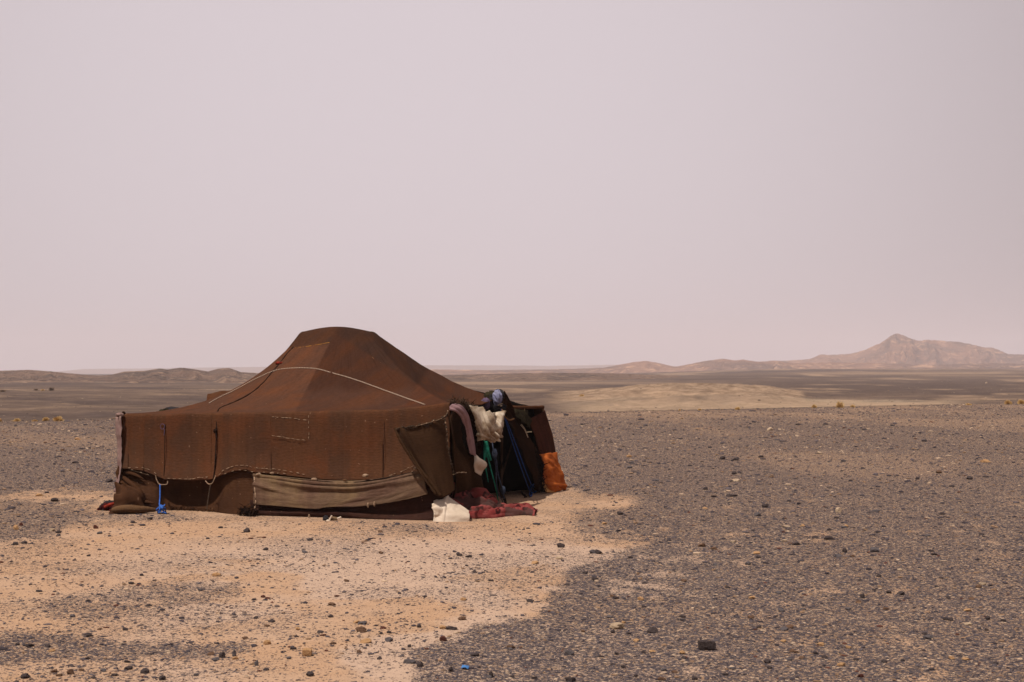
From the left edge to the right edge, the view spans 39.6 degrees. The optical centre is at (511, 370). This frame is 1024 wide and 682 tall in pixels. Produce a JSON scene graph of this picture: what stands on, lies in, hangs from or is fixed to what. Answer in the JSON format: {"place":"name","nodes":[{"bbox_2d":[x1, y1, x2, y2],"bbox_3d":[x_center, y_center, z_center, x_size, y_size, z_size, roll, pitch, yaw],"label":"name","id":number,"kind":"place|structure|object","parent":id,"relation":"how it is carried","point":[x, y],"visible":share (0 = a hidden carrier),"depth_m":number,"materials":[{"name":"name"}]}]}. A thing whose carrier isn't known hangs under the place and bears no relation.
{"place":"outdoors","nodes":[
{"label":"outdoors","id":0,"kind":"place"},
{"bbox_2d":[0,368,257,382],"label":"hills","id":1,"kind":"structure","parent":0,"point":[220,375],"depth_m":564.67,"materials":[{"name":"beige sand"}]},
{"bbox_2d":[58,365,677,373],"bbox_3d":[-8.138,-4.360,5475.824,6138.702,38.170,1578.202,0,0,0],"label":"ridge","id":2,"kind":"structure","parent":0,"point":[260,369],"depth_m":5315.15,"materials":[{"name":"stone"}]},
{"bbox_2d":[0,368,1023,681],"bbox_3d":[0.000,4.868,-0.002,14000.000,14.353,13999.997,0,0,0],"label":"ground","id":3,"kind":"structure","parent":0,"point":[716,392],"depth_m":15.48,"materials":[{"name":"beige sand"}]},
{"bbox_2d":[20,673,30,678],"bbox_3d":[-3.175,1.990,9.270,0.063,0.035,0.067,0,0,12],"label":"stone","id":4,"kind":"object","parent":3,"relation":"on","point":[24,675],"visible":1,"depth_m":9.25,"materials":[{"name":"grey stone"}]},
{"bbox_2d":[25,643,34,646],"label":"stone","id":5,"kind":"object","parent":3,"relation":"on","point":[29,645],"visible":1,"depth_m":10.29,"materials":[{"name":"grey stone"}]},
{"bbox_2d":[53,416,62,420],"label":"dry shrub","id":6,"kind":"object","parent":3,"relation":"on","point":[58,418],"visible":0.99,"depth_m":56.54,"materials":[{"name":"plant"}]},
{"bbox_2d":[67,669,73,673],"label":"stone","id":7,"kind":"object","parent":3,"relation":"on","point":[70,671],"visible":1,"depth_m":9.38,"materials":[{"name":"stone"}]},
{"bbox_2d":[97,500,113,510],"bbox_3d":[-5.796,1.939,20.372,0.317,0.182,0.464,0,0,-14],"label":"rag","id":8,"kind":"object","parent":3,"relation":"on","point":[106,505],"visible":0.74,"depth_m":20.35,"materials":[{"name":"red fabric"}]},
{"bbox_2d":[124,665,132,669],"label":"stone","id":9,"kind":"object","parent":3,"relation":"on","point":[128,667],"visible":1,"depth_m":9.53,"materials":[{"name":"grey stone"}]},
{"bbox_2d":[140,668,149,673],"bbox_3d":[-2.438,1.992,9.429,0.072,0.044,0.051,0,0,44],"label":"stone","id":10,"kind":"object","parent":3,"relation":"on","point":[144,670],"visible":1,"depth_m":9.41,"materials":[{"name":"grey stone"}]},
{"bbox_2d":[158,675,165,680],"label":"stone","id":11,"kind":"object","parent":3,"relation":"on","point":[162,677],"visible":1,"depth_m":9.20,"materials":[{"name":"grey stone"}]},
{"bbox_2d":[219,651,225,657],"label":"stone","id":12,"kind":"object","parent":3,"relation":"on","point":[222,654],"visible":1,"depth_m":9.90,"materials":[{"name":"grey stone"}]},
{"bbox_2d":[263,640,270,644],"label":"stone","id":13,"kind":"object","parent":3,"relation":"on","point":[266,642],"visible":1,"depth_m":10.37,"materials":[{"name":"beige stone"}]},
{"bbox_2d":[302,648,311,655],"bbox_3d":[-1.439,1.986,9.990,0.066,0.066,0.062,2,5,3],"label":"stone","id":14,"kind":"object","parent":3,"relation":"on","point":[306,651],"visible":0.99,"depth_m":9.96,"materials":[{"name":"beige stone"}]},
{"bbox_2d":[306,671,313,676],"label":"stone","id":15,"kind":"object","parent":3,"relation":"on","point":[310,673],"visible":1,"depth_m":9.30,"materials":[{"name":"grey stone"}]},
{"bbox_2d":[323,515,340,520],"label":"litter","id":16,"kind":"object","parent":3,"relation":"on","point":[327,518],"visible":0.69,"depth_m":18.87,"materials":[{"name":"white fabric"}]},
{"bbox_2d":[109,327,566,520],"bbox_3d":[-2.875,0.723,22.312,6.574,2.829,6.209,0,0,15],"label":"nomad tent","id":17,"kind":"object","parent":3,"relation":"on","point":[347,422],"visible":0.95,"depth_m":20.11,"materials":[{"name":"brown fabric"}]},
{"bbox_2d":[449,403,475,455],"bbox_3d":[-0.633,0.809,19.304,0.113,0.742,0.822,0,0,24],"label":"scarf","id":18,"kind":"object","parent":17,"relation":"hanging from","point":[460,411],"visible":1,"depth_m":19.34,"materials":[{"name":"pink fabric"}]},
{"bbox_2d":[474,455,486,474],"bbox_3d":[-0.454,1.317,19.852,0.100,0.317,0.343,0,0,20],"label":"cloth scrap","id":19,"kind":"object","parent":17,"relation":"hanging from","point":[480,465],"visible":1,"depth_m":19.81,"materials":[{"name":"beige fabric"}]},
{"bbox_2d":[469,405,505,442],"bbox_3d":[-0.271,0.747,20.211,0.275,0.547,1.316,0,0,17],"label":"draped cloth","id":20,"kind":"object","parent":17,"relation":"hanging from","point":[489,424],"visible":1,"depth_m":19.88,"materials":[{"name":"beige fabric"}]},
{"bbox_2d":[481,389,506,411],"bbox_3d":[-0.272,0.448,21.366,0.391,0.360,0.469,0,0,0],"label":"clothes bundle","id":21,"kind":"object","parent":17,"relation":"on","point":[496,397],"visible":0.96,"depth_m":21.29,"materials":[{"name":"purple fabric"}]},
{"bbox_2d":[355,626,365,632],"bbox_3d":[-1.156,1.982,10.880,0.089,0.052,0.074,5,4,-28],"label":"stone","id":22,"kind":"object","parent":3,"relation":"on","point":[361,629],"visible":1,"depth_m":10.86,"materials":[{"name":"beige stone"}]},
{"bbox_2d":[360,638,371,642],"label":"stone","id":23,"kind":"object","parent":3,"relation":"on","point":[366,640],"visible":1,"depth_m":10.45,"materials":[{"name":"beige stone"}]},
{"bbox_2d":[385,637,392,641],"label":"stone","id":24,"kind":"object","parent":3,"relation":"on","point":[388,639],"visible":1,"depth_m":10.51,"materials":[{"name":"grey stone"}]},
{"bbox_2d":[403,659,416,663],"bbox_3d":[-0.697,1.990,9.744,0.080,0.031,0.078,0,0,21],"label":"stone","id":25,"kind":"object","parent":3,"relation":"on","point":[408,661],"visible":1,"depth_m":9.72,"materials":[{"name":"grey stone"}]},
{"bbox_2d":[416,662,423,666],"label":"stone","id":26,"kind":"object","parent":3,"relation":"on","point":[419,664],"visible":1,"depth_m":9.60,"materials":[{"name":"grey stone"}]},
{"bbox_2d":[439,636,446,640],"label":"stone","id":27,"kind":"object","parent":3,"relation":"on","point":[442,638],"visible":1,"depth_m":10.51,"materials":[{"name":"brown stone"}]},
{"bbox_2d":[432,495,469,521],"bbox_3d":[-0.810,1.833,19.029,0.506,0.349,0.768,0,0,0],"label":"cloth sack","id":28,"kind":"object","parent":3,"relation":"on","point":[447,509],"visible":0.99,"depth_m":18.74,"materials":[{"name":"white fabric"}]},
{"bbox_2d":[446,626,456,629],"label":"stone","id":29,"kind":"object","parent":3,"relation":"on","point":[451,628],"visible":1,"depth_m":10.97,"materials":[{"name":"grey stone"}]},
{"bbox_2d":[449,482,537,518],"bbox_3d":[-0.296,1.789,19.763,1.595,0.484,1.117,0,0,-18],"label":"blanket","id":30,"kind":"object","parent":3,"relation":"on","point":[480,503],"visible":0.78,"depth_m":19.43,"materials":[{"name":"red fabric"}]},
{"bbox_2d":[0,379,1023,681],"bbox_3d":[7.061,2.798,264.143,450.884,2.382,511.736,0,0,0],"label":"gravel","id":31,"kind":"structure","parent":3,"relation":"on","point":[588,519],"depth_m":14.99,"materials":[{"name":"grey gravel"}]},
{"bbox_2d":[557,543,564,547],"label":"stone","id":32,"kind":"object","parent":3,"relation":"on","point":[561,545],"visible":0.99,"depth_m":16.08,"materials":[{"name":"grey stone"}]},
{"bbox_2d":[565,650,573,654],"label":"stone","id":33,"kind":"object","parent":3,"relation":"on","point":[568,652],"visible":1,"depth_m":10.00,"materials":[{"name":"grey stone"}]},
{"bbox_2d":[565,677,575,681],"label":"stone","id":34,"kind":"object","parent":3,"relation":"on","point":[572,679],"visible":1,"depth_m":9.15,"materials":[{"name":"grey stone"}]},
{"bbox_2d":[610,622,624,628],"bbox_3d":[0.815,1.983,11.047,0.113,0.059,0.095,-4,-8,27],"label":"stone","id":35,"kind":"object","parent":3,"relation":"on","point":[616,625],"visible":1,"depth_m":11.02,"materials":[{"name":"stone"}]},
{"bbox_2d":[647,627,657,632],"bbox_3d":[1.076,1.990,10.881,0.090,0.059,0.094,5,7,30],"label":"stone","id":36,"kind":"object","parent":3,"relation":"on","point":[652,630],"visible":1,"depth_m":10.86,"materials":[{"name":"grey stone"}]},
{"bbox_2d":[698,640,715,649],"bbox_3d":[1.392,1.980,10.209,0.118,0.085,0.107,3,-4,-10],"label":"stone","id":37,"kind":"object","parent":3,"relation":"on","point":[706,644],"visible":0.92,"depth_m":10.16,"materials":[{"name":"grey stone"}]},
{"bbox_2d":[726,494,737,496],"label":"stone","id":38,"kind":"object","parent":3,"relation":"on","point":[730,495],"visible":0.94,"depth_m":22.63,"materials":[{"name":"stone"}]},
{"bbox_2d":[824,536,834,539],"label":"stone","id":39,"kind":"object","parent":3,"relation":"on","point":[828,538],"visible":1,"depth_m":16.79,"materials":[{"name":"grey stone"}]},
{"bbox_2d":[835,507,841,512],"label":"stone","id":40,"kind":"object","parent":3,"relation":"on","point":[838,509],"visible":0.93,"depth_m":20.08,"materials":[{"name":"stone"}]},
{"bbox_2d":[836,402,844,407],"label":"dry shrub","id":41,"kind":"object","parent":3,"relation":"on","point":[839,405],"visible":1,"depth_m":77.27,"materials":[{"name":"plant"}]},
{"bbox_2d":[870,547,878,551],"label":"stone","id":42,"kind":"object","parent":3,"relation":"on","point":[873,549],"visible":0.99,"depth_m":15.68,"materials":[{"name":"grey stone"}]},
{"bbox_2d":[923,635,932,638],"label":"stone","id":43,"kind":"object","parent":3,"relation":"on","point":[927,636],"visible":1,"depth_m":10.60,"materials":[{"name":"grey stone"}]},
{"bbox_2d":[0,0,1023,371],"label":"sky","id":44,"kind":"structure","parent":0,"point":[184,183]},
{"bbox_2d":[442,373,679,380],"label":"hills","id":45,"kind":"structure","parent":0,"point":[556,376],"depth_m":639.10,"materials":[{"name":"beige sand"}]},
{"bbox_2d":[432,359,1023,373],"bbox_3d":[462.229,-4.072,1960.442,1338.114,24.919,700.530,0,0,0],"label":"hills","id":46,"kind":"structure","parent":0,"point":[649,366],"depth_m":1916.75,"materials":[{"name":"brown sand"}]},
{"bbox_2d":[762,334,1023,364],"bbox_3d":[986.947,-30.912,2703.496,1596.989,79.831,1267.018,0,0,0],"label":"hills","id":47,"kind":"structure","parent":0,"point":[898,349],"depth_m":2615.23,"materials":[{"name":"brown stone"}]}
]}

